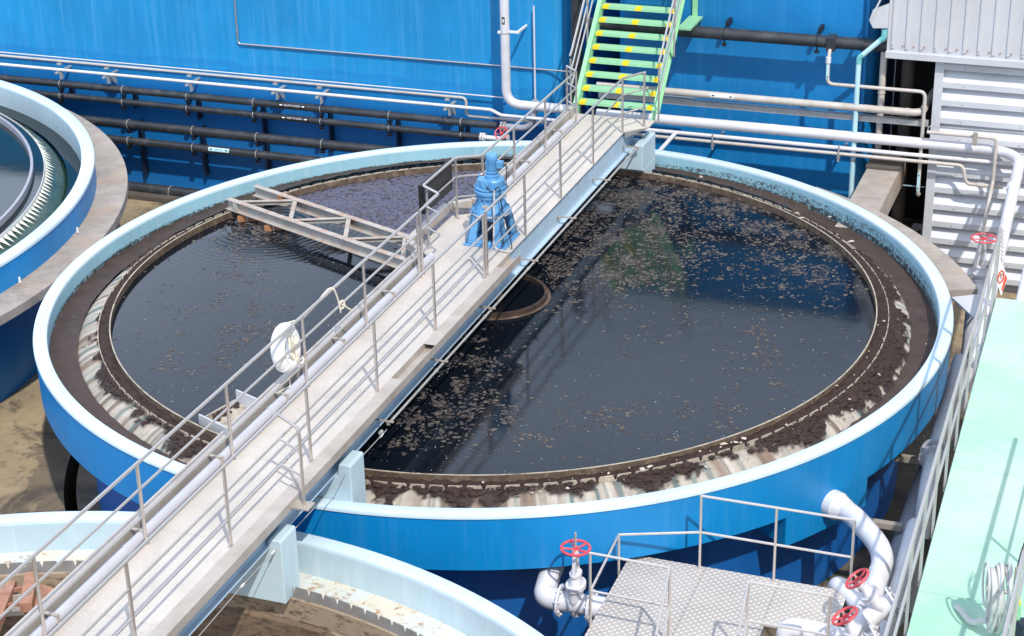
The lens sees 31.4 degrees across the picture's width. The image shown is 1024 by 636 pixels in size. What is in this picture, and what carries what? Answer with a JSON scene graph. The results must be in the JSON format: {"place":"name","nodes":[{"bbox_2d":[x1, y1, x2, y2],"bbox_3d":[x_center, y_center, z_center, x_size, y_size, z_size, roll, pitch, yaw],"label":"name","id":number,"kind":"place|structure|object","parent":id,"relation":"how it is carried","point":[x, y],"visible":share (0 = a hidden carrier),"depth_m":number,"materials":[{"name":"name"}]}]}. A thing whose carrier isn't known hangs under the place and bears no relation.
{"place":"outdoors","nodes":[
{"label":"outdoors","id":0,"kind":"place"},
{"bbox_2d":[0,199,1016,635],"bbox_3d":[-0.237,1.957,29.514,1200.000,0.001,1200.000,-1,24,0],"label":"ground","id":1,"kind":"structure","parent":0,"point":[34,457],"depth_m":29.47,"materials":[{"name":"beige concrete"}]},
{"bbox_2d":[0,80,96,402],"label":"clear tank","id":2,"kind":"object","parent":1,"relation":"on","point":[49,232],"visible":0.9,"depth_m":32.27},
{"bbox_2d":[0,114,43,234],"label":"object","id":3,"kind":"structure","parent":2,"relation":"in","point":[14,164],"depth_m":34.42,"materials":[{"name":"liquid"}]},
{"bbox_2d":[0,130,53,248],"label":"overflow jets","id":4,"kind":"object","parent":3,"relation":"in","point":[27,214],"visible":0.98,"depth_m":33.03,"materials":[{"name":"liquid"}]},
{"bbox_2d":[0,105,80,199],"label":"water","id":5,"kind":"structure","parent":2,"relation":"in","point":[65,150],"depth_m":36.66,"materials":[{"name":"teal liquid"}]},
{"bbox_2d":[0,109,127,325],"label":"ring walkway","id":6,"kind":"structure","parent":2,"relation":"attached to","point":[102,219],"depth_m":32.49,"materials":[{"name":"concrete"}]},
{"bbox_2d":[128,191,181,202],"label":"sleeper block","id":7,"kind":"structure","parent":1,"relation":"on","point":[151,197],"depth_m":39.82,"materials":[{"name":"grey concrete"}]},
{"bbox_2d":[128,181,201,196],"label":"black pipe","id":8,"kind":"object","parent":7,"relation":"on","point":[171,190],"visible":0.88,"depth_m":39.87,"materials":[{"name":"black metal"}]},
{"bbox_2d":[0,511,543,635],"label":"empty tank","id":9,"kind":"object","parent":1,"relation":"on","point":[297,583],"visible":0.69,"depth_m":21.25,"materials":[{"name":"white concrete"}]},
{"bbox_2d":[0,571,53,630],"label":"skimmer arm","id":10,"kind":"object","parent":9,"relation":"attached to","point":[9,589],"visible":0.78,"depth_m":21.47},
{"bbox_2d":[0,0,619,189],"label":"wall tank","id":11,"kind":"object","parent":1,"relation":"on","point":[196,34],"depth_m":38.42,"materials":[{"name":"blue metal"}]},
{"bbox_2d":[0,51,502,97],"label":"steel conduit","id":12,"kind":"object","parent":11,"relation":"attached to","point":[255,75],"visible":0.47,"depth_m":38.60,"materials":[{"name":"grey metal"}]},
{"bbox_2d":[61,88,470,175],"bbox_3d":[-5.366,-3.642,39.125,9.465,1.952,0.500,7,26,19],"label":"pipe hanger","id":13,"kind":"object","parent":11,"relation":"attached to","point":[204,142],"visible":0.69,"depth_m":39.47,"materials":[{"name":"black metal"}]},
{"bbox_2d":[106,134,325,162],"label":"black pipe","id":14,"kind":"object","parent":13,"relation":"on","point":[130,142],"visible":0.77,"depth_m":39.28,"materials":[{"name":"black metal"}]},
{"bbox_2d":[77,114,393,153],"bbox_3d":[-6.697,-3.981,39.279,16.049,0.305,0.218,7,26,19],"label":"black pipe","id":15,"kind":"object","parent":13,"relation":"on","point":[258,138],"visible":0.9,"depth_m":38.92,"materials":[{"name":"black metal"}]},
{"bbox_2d":[0,74,498,130],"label":"black pipe","id":16,"kind":"object","parent":13,"relation":"on","point":[62,85],"visible":1,"depth_m":38.49,"materials":[{"name":"black metal"}]},
{"bbox_2d":[28,89,479,141],"bbox_3d":[-8.196,-4.637,39.624,16.066,0.251,0.164,7,26,19],"label":"black pipe","id":17,"kind":"object","parent":13,"relation":"on","point":[123,102],"visible":0.95,"depth_m":38.57,"materials":[{"name":"black metal"}]},
{"bbox_2d":[478,132,499,140],"bbox_3d":[-0.449,-3.657,36.969,0.439,0.180,0.180,7,26,19],"label":"pipe flange","id":18,"kind":"object","parent":17,"relation":"attached to","point":[483,136],"visible":0.94,"depth_m":36.94,"materials":[{"name":"white metal"}]},
{"bbox_2d":[0,54,551,124],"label":"white pipe","id":19,"kind":"object","parent":11,"relation":"attached to","point":[293,82],"visible":0.94,"depth_m":38.13,"materials":[{"name":"white metal"}]},
{"bbox_2d":[0,62,554,121],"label":"white pipe","id":20,"kind":"object","parent":11,"relation":"attached to","point":[278,92],"visible":0.98,"depth_m":38.21,"materials":[{"name":"white metal"}]},
{"bbox_2d":[495,126,509,140],"bbox_3d":[-0.180,-3.656,36.380,0.288,0.358,0.371,7,26,19],"label":"gate valve","id":21,"kind":"object","parent":20,"relation":"attached to","point":[506,137],"visible":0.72,"depth_m":36.31,"materials":[{"name":"red metal"}]},
{"bbox_2d":[499,99,538,131],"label":"pipe","id":22,"kind":"object","parent":20,"relation":"attached to","point":[529,124],"visible":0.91,"depth_m":36.56,"materials":[{"name":"white metal"}]},
{"bbox_2d":[234,0,569,72],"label":"steel conduit","id":23,"kind":"object","parent":11,"relation":"attached to","point":[382,55],"visible":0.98,"depth_m":37.47,"materials":[{"name":"grey"}]},
{"bbox_2d":[533,6,535,98],"bbox_3d":[0.447,-5.260,36.219,0.033,1.922,0.033,8,26,20],"label":"steel conduit","id":24,"kind":"object","parent":11,"relation":"attached to","point":[534,52],"visible":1,"depth_m":36.18,"materials":[{"name":"grey metal"}]},
{"bbox_2d":[498,0,574,112],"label":"white pipe","id":25,"kind":"object","parent":11,"relation":"attached to","point":[504,31],"visible":0.98,"depth_m":36.06,"materials":[{"name":"plastic"}]},
{"bbox_2d":[64,431,925,635],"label":"footing","id":26,"kind":"object","parent":1,"relation":"on","point":[80,488],"visible":0.07,"depth_m":28.06,"materials":[{"name":"concrete"}]},
{"bbox_2d":[33,131,953,635],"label":"sludge tank","id":27,"kind":"object","parent":26,"relation":"on","point":[499,553],"visible":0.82,"depth_m":23.93,"materials":[{"name":"concrete"}]},
{"bbox_2d":[225,184,425,267],"bbox_3d":[-2.781,-1.341,30.488,5.510,0.397,0.909,19,32,38],"label":"skimmer arm","id":28,"kind":"object","parent":27,"relation":"attached to","point":[248,210],"visible":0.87,"depth_m":30.81},
{"bbox_2d":[47,113,654,635],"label":"walkway bridge","id":29,"kind":"structure","parent":27,"relation":"on","point":[195,591],"depth_m":22.94,"materials":[{"name":"metal"}]},
{"bbox_2d":[0,212,421,635],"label":"guard rail","id":30,"kind":"object","parent":29,"relation":"on","point":[32,558],"visible":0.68,"depth_m":20.91,"materials":[{"name":"silver metal"}]},
{"bbox_2d":[270,322,300,372],"bbox_3d":[-2.870,0.376,23.108,0.242,0.640,0.644,6,25,15],"label":"lifebuoy","id":31,"kind":"object","parent":30,"relation":"attached to","point":[287,363],"visible":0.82,"depth_m":22.93,"materials":[{"name":"white plastic"}]},
{"bbox_2d":[279,287,351,391],"bbox_3d":[-2.579,0.199,23.696,0.185,0.920,1.879,9,26,21],"label":"rope","id":32,"kind":"object","parent":30,"relation":"hanging from","point":[292,352],"visible":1,"depth_m":23.21,"materials":[{"name":"white fabric"}]},
{"bbox_2d":[47,214,485,635],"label":"guard rail","id":33,"kind":"object","parent":29,"relation":"on","point":[129,585],"visible":1,"depth_m":20.43,"materials":[{"name":"silver metal"}]},
{"bbox_2d":[4,106,573,635],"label":"cable tray","id":34,"kind":"object","parent":29,"relation":"on","point":[148,504],"visible":0.62,"depth_m":22.44,"materials":[{"name":"grey metal"}]},
{"bbox_2d":[199,429,386,635],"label":"pipe","id":35,"kind":"object","parent":29,"relation":"attached to","point":[273,551],"visible":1,"depth_m":20.72,"materials":[{"name":"white plastic"}]},
{"bbox_2d":[278,414,314,510],"bbox_3d":[-2.495,1.640,20.756,0.439,1.073,0.267,7,26,19],"label":"step rail","id":36,"kind":"object","parent":29,"relation":"on","point":[303,504],"visible":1,"depth_m":20.75,"materials":[{"name":"silver metal"}]},
{"bbox_2d":[29,119,573,635],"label":"white pipe","id":37,"kind":"object","parent":29,"relation":"on","point":[137,539],"visible":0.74,"depth_m":22.00,"materials":[{"name":"beige metal"}]},
{"bbox_2d":[463,152,519,252],"bbox_3d":[-0.289,-1.815,27.721,0.807,1.407,0.808,7,26,19],"label":"drive unit","id":38,"kind":"object","parent":29,"relation":"on","point":[490,186],"visible":0.89,"depth_m":27.65,"materials":[{"name":"blue metal"}]},
{"bbox_2d":[418,65,578,274],"bbox_3d":[-0.206,-2.613,29.955,0.432,1.031,7.601,7,26,19],"label":"guard rail","id":39,"kind":"object","parent":29,"relation":"on","point":[455,198],"visible":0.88,"depth_m":28.87,"materials":[{"name":"silver metal"}]},
{"bbox_2d":[418,161,452,214],"bbox_3d":[-1.177,-2.017,28.146,0.096,0.465,1.160,7,26,19],"label":"control panel","id":40,"kind":"object","parent":39,"relation":"attached to","point":[440,180],"visible":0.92,"depth_m":28.09,"materials":[{"name":"grey metal"}]},
{"bbox_2d":[425,165,451,206],"bbox_3d":[-1.134,-2.013,28.131,0.004,0.390,1.040,7,26,19],"label":"box door","id":41,"kind":"structure","parent":40,"relation":"in","point":[443,178],"depth_m":28.20,"materials":[{"name":"grey metal"}]},
{"bbox_2d":[370,145,639,434],"bbox_3d":[0.354,-0.974,28.325,0.322,0.095,12.310,7,26,19],"label":"steel conduit","id":42,"kind":"object","parent":29,"relation":"attached to","point":[388,422],"visible":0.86,"depth_m":26.82,"materials":[{"name":"grey metal"}]},
{"bbox_2d":[484,71,645,275],"bbox_3d":[0.884,-2.525,29.707,0.338,1.031,7.372,8,26,21],"label":"guard rail","id":43,"kind":"object","parent":29,"relation":"on","point":[561,175],"visible":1,"depth_m":29.47,"materials":[{"name":"silver metal"}]},
{"bbox_2d":[111,169,875,474],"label":"water","id":44,"kind":"structure","parent":27,"relation":"in","point":[624,378],"depth_m":27.19,"materials":[{"name":"black liquid"}]},
{"bbox_2d":[198,390,256,433],"bbox_3d":[-3.782,1.360,24.797,0.750,0.330,0.890,14,29,31],"label":"scum box","id":45,"kind":"object","parent":44,"relation":"in","point":[237,409],"visible":0.31,"depth_m":24.93,"materials":[{"name":"metal"}]},
{"bbox_2d":[297,169,499,239],"bbox_3d":[-1.995,-2.232,32.722,3.390,0.008,4.067,10,27,23],"label":"scum mat","id":46,"kind":"object","parent":44,"relation":"on","point":[376,189],"visible":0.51,"depth_m":32.53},
{"bbox_2d":[113,175,868,474],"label":"scum patches","id":47,"kind":"object","parent":44,"relation":"on","point":[577,301],"visible":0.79,"depth_m":29.09,"materials":[{"name":"brown"}]},
{"bbox_2d":[113,170,868,468],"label":"scum flakes","id":48,"kind":"object","parent":44,"relation":"on","point":[603,275],"visible":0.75,"depth_m":29.38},
{"bbox_2d":[99,180,887,487],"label":"weir mud","id":49,"kind":"structure","parent":44,"relation":"on","point":[141,400],"depth_m":25.08,"materials":[{"name":"brown soil"}]},
{"bbox_2d":[142,180,854,473],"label":"foam specks","id":50,"kind":"object","parent":44,"relation":"on","point":[556,321],"visible":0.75,"depth_m":28.50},
{"bbox_2d":[477,273,550,319],"bbox_3d":[-0.294,-0.547,28.378,1.800,1.100,1.800,-1,24,0],"label":"feed well","id":51,"kind":"object","parent":44,"relation":"in","point":[543,301],"visible":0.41,"depth_m":27.93,"materials":[{"name":"rusty brown steel"}]},
{"bbox_2d":[50,156,936,464],"bbox_3d":[-0.288,-0.263,28.507,13.590,0.250,13.590,-1,24,0],"label":"sludge","id":52,"kind":"object","parent":27,"relation":"in","point":[94,284],"visible":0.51,"depth_m":28.81,"materials":[{"name":"brown soil"}]},
{"bbox_2d":[93,208,907,507],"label":"mud clumps","id":53,"kind":"object","parent":52,"relation":"on","point":[888,352],"visible":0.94,"depth_m":24.45,"materials":[{"name":"brown soil"}]},
{"bbox_2d":[384,169,884,496],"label":"debris scraps","id":54,"kind":"object","parent":52,"relation":"on","point":[649,466],"visible":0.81,"depth_m":23.82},
{"bbox_2d":[534,566,605,617],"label":"white pipe","id":55,"kind":"object","parent":27,"relation":"attached to","point":[546,584],"visible":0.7,"depth_m":22.21,"materials":[{"name":"white metal"}]},
{"bbox_2d":[553,532,597,621],"bbox_3d":[0.769,3.103,21.963,0.462,1.192,0.405,7,26,19],"label":"gate valve","id":56,"kind":"object","parent":55,"relation":"attached to","point":[572,598],"visible":0.94,"depth_m":21.95,"materials":[{"name":"beige metal"}]},
{"bbox_2d":[643,128,1012,165],"bbox_3d":[6.043,-2.837,33.445,9.100,0.143,1.590,7,26,19],"label":"white pipe","id":57,"kind":"object","parent":27,"relation":"attached to","point":[673,133],"visible":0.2,"depth_m":34.22,"materials":[{"name":"beige metal"}]},
{"bbox_2d":[821,489,893,632],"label":"white pipe","id":58,"kind":"object","parent":27,"relation":"attached to","point":[869,533],"visible":0.78,"depth_m":22.88,"materials":[{"name":"white metal"}]},
{"bbox_2d":[776,617,865,635],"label":"white pipe","id":59,"kind":"object","parent":58,"relation":"attached to","point":[806,624],"visible":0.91,"depth_m":20.84,"materials":[{"name":"white metal"}]},
{"bbox_2d":[827,577,868,614],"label":"white pipe","id":60,"kind":"object","parent":58,"relation":"attached to","point":[852,597],"visible":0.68,"depth_m":21.77,"materials":[{"name":"white metal"}]},
{"bbox_2d":[845,568,905,631],"bbox_3d":[4.166,3.234,20.884,0.702,0.752,0.428,-1,24,0],"label":"gate valve","id":61,"kind":"object","parent":60,"relation":"on","point":[876,611],"visible":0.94,"depth_m":20.80,"materials":[{"name":"beige metal"}]},
{"bbox_2d":[831,606,879,635],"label":"gate valve","id":62,"kind":"object","parent":58,"relation":"attached to","point":[853,628],"visible":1,"depth_m":20.11,"materials":[{"name":"red metal"}]},
{"bbox_2d":[835,153,906,227],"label":"concrete beam","id":63,"kind":"structure","parent":27,"relation":"attached to","point":[879,186],"depth_m":33.33,"materials":[{"name":"grey concrete"}]},
{"bbox_2d":[816,187,977,301],"bbox_3d":[6.360,-1.309,30.840,0.998,0.220,5.067,-10,26,-19],"label":"concrete ledge","id":64,"kind":"object","parent":63,"relation":"attached to","point":[957,279],"visible":0.3,"depth_m":29.74,"materials":[{"name":"grey concrete"}]},
{"bbox_2d":[951,294,980,319],"bbox_3d":[7.250,-0.082,28.800,0.523,0.828,2.252,8,26,20],"label":"metal flap","id":65,"kind":"object","parent":64,"relation":"attached to","point":[968,304],"visible":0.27,"depth_m":28.16,"materials":[{"name":"white metal"}]},
{"bbox_2d":[961,283,982,392],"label":"white pipe","id":66,"kind":"object","parent":64,"relation":"attached to","point":[968,320],"visible":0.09,"depth_m":29.18,"materials":[{"name":"white metal"}]},
{"bbox_2d":[970,225,996,284],"bbox_3d":[7.566,-0.935,29.336,0.428,1.190,0.428,-1,24,0],"label":"gate valve","id":67,"kind":"object","parent":66,"relation":"attached to","point":[979,274],"visible":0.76,"depth_m":29.33,"materials":[{"name":"beige metal"}]},
{"bbox_2d":[871,518,902,531],"bbox_3d":[4.943,2.740,24.162,0.450,0.080,0.100,7,26,19],"label":"support arm","id":68,"kind":"object","parent":27,"relation":"attached to","point":[888,525],"visible":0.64,"depth_m":24.11},
{"bbox_2d":[892,453,920,464],"bbox_3d":[5.593,1.990,25.782,0.450,0.080,0.100,7,26,19],"label":"support arm","id":69,"kind":"object","parent":27,"relation":"attached to","point":[907,458],"visible":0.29,"depth_m":25.75},
{"bbox_2d":[585,556,845,635],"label":"valve platform","id":70,"kind":"structure","parent":1,"relation":"on","point":[712,606],"depth_m":21.72,"materials":[{"name":"grey metal"}]},
{"bbox_2d":[589,552,670,635],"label":"platform rail","id":71,"kind":"object","parent":70,"relation":"on","point":[662,604],"visible":1,"depth_m":20.75,"materials":[{"name":"grey metal"}]},
{"bbox_2d":[592,495,855,589],"bbox_3d":[2.468,2.882,21.652,3.165,1.095,1.268,-1,24,0],"label":"platform rail","id":72,"kind":"object","parent":70,"relation":"on","point":[700,532],"visible":0.98,"depth_m":21.89,"materials":[{"name":"grey metal"}]},
{"bbox_2d":[737,581,831,635],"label":"platform rail","id":73,"kind":"object","parent":70,"relation":"on","point":[746,603],"visible":1,"depth_m":20.16,"materials":[{"name":"grey metal"}]},
{"bbox_2d":[620,0,895,197],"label":"wall tank","id":74,"kind":"object","parent":1,"relation":"on","point":[766,69],"depth_m":34.98,"materials":[{"name":"blue metal"}]},
{"bbox_2d":[573,0,702,122],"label":"green stairs","id":75,"kind":"structure","parent":74,"relation":"attached to","point":[690,23],"depth_m":33.94,"materials":[{"name":"metal"}]},
{"bbox_2d":[569,0,593,105],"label":"stair handrail","id":76,"kind":"object","parent":75,"relation":"attached to","point":[586,14],"visible":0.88,"depth_m":33.65,"materials":[{"name":"silver metal"}]},
{"bbox_2d":[657,0,681,120],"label":"stair handrail","id":77,"kind":"object","parent":75,"relation":"attached to","point":[675,17],"visible":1,"depth_m":33.14,"materials":[{"name":"silver metal"}]},
{"bbox_2d":[584,17,886,53],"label":"black pipe","id":78,"kind":"object","parent":74,"relation":"attached to","point":[833,41],"visible":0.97,"depth_m":34.02,"materials":[{"name":"black metal"}]},
{"bbox_2d":[598,92,928,126],"bbox_3d":[4.687,-3.988,34.567,6.350,0.130,0.160,7,26,19],"label":"pipe","id":79,"kind":"object","parent":74,"relation":"attached to","point":[681,100],"visible":0.86,"depth_m":34.46,"materials":[{"name":"grey metal"}]},
{"bbox_2d":[596,82,933,115],"bbox_3d":[4.738,-4.160,34.355,6.474,0.205,1.224,3,25,9],"label":"white pipe","id":80,"kind":"object","parent":74,"relation":"attached to","point":[796,102],"visible":0.92,"depth_m":34.13,"materials":[{"name":"white metal"}]},
{"bbox_2d":[634,131,1002,188],"bbox_3d":[5.631,-3.221,34.731,7.409,0.562,0.900,7,26,19],"label":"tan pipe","id":81,"kind":"object","parent":74,"relation":"attached to","point":[839,153],"visible":0.97,"depth_m":34.16,"materials":[{"name":"white metal"}]},
{"bbox_2d":[875,518,924,635],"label":"grey pipe","id":82,"kind":"object","parent":1,"relation":"on","point":[900,558],"visible":0.49,"depth_m":22.77,"materials":[{"name":"grey metal"}]},
{"bbox_2d":[890,389,965,566],"bbox_3d":[4.975,3.247,23.622,0.330,0.327,10.501,8,26,19],"label":"grey pipe","id":83,"kind":"object","parent":1,"relation":"on","point":[908,513],"visible":0.07,"depth_m":24.82,"materials":[{"name":"grey metal"}]},
{"bbox_2d":[914,353,967,538],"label":"grey pipe","id":84,"kind":"object","parent":83,"relation":"on","point":[927,452],"visible":0.56,"depth_m":25.29,"materials":[{"name":"grey metal"}]},
{"bbox_2d":[869,0,1023,292],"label":"metal building","id":85,"kind":"structure","parent":1,"relation":"on","point":[964,59],"depth_m":33.23,"materials":[{"name":"white metal"}]},
{"bbox_2d":[596,108,1023,368],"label":"white pipe","id":86,"kind":"object","parent":85,"relation":"attached to","point":[1015,158],"visible":0.68,"depth_m":33.69,"materials":[{"name":"white metal"}]},
{"bbox_2d":[826,49,926,195],"bbox_3d":[6.725,-3.608,33.854,1.880,2.729,0.248,7,26,18],"label":"tan pipe","id":87,"kind":"object","parent":86,"relation":"attached to","point":[829,82],"visible":1,"depth_m":33.54,"materials":[{"name":"white metal"}]},
{"bbox_2d":[927,130,997,279],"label":"tan pipe","id":88,"kind":"object","parent":86,"relation":"attached to","point":[975,136],"visible":0.78,"depth_m":32.98,"materials":[{"name":"metal"}]},
{"bbox_2d":[927,126,1023,133],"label":"steel conduit","id":89,"kind":"object","parent":88,"relation":"attached to","point":[975,129],"visible":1,"depth_m":33.00,"materials":[{"name":"grey metal"}]},
{"bbox_2d":[848,28,887,198],"bbox_3d":[6.589,-3.499,33.866,0.536,3.860,0.110,7,26,19],"label":"downpipe","id":90,"kind":"object","parent":85,"relation":"attached to","point":[872,46],"visible":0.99,"depth_m":33.62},
{"bbox_2d":[874,28,887,155],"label":"grey pipe","id":91,"kind":"object","parent":85,"relation":"attached to","point":[882,82],"visible":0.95,"depth_m":33.67,"materials":[{"name":"beige metal"}]},
{"bbox_2d":[1016,265,1023,300],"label":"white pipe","id":92,"kind":"object","parent":85,"relation":"attached to","point":[1020,295],"visible":0.15,"depth_m":27.40,"materials":[{"name":"white metal"}]},
{"bbox_2d":[906,298,1023,635],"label":"green platform","id":93,"kind":"structure","parent":1,"relation":"on","point":[979,522],"depth_m":21.58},
{"bbox_2d":[883,227,1001,635],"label":"platform rail","id":94,"kind":"object","parent":93,"relation":"on","point":[992,285],"visible":0.9,"depth_m":21.26,"materials":[{"name":"silver metal"}]},
{"bbox_2d":[997,229,1006,294],"bbox_3d":[7.161,-0.808,26.555,0.162,1.055,0.049,7,26,19],"label":"valve","id":95,"kind":"object","parent":94,"relation":"attached to","point":[1001,278],"visible":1,"depth_m":26.63,"materials":[{"name":"white metal"}]},
{"bbox_2d":[1001,547,1023,635],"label":"platform rail","id":96,"kind":"object","parent":93,"relation":"on","point":[1014,601],"visible":1,"depth_m":18.10,"materials":[{"name":"silver metal"}]},
{"bbox_2d":[954,562,1023,633],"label":"hose","id":97,"kind":"object","parent":96,"relation":"hanging from","point":[995,606],"visible":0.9,"depth_m":18.62,"materials":[{"name":"white plastic"}]},
{"bbox_2d":[1015,599,1023,635],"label":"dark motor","id":98,"kind":"object","parent":93,"relation":"on","point":[1019,630],"visible":0.58,"depth_m":18.70,"materials":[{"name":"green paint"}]},
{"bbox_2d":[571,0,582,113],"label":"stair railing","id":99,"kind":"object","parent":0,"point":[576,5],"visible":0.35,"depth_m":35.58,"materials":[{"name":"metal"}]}
]}

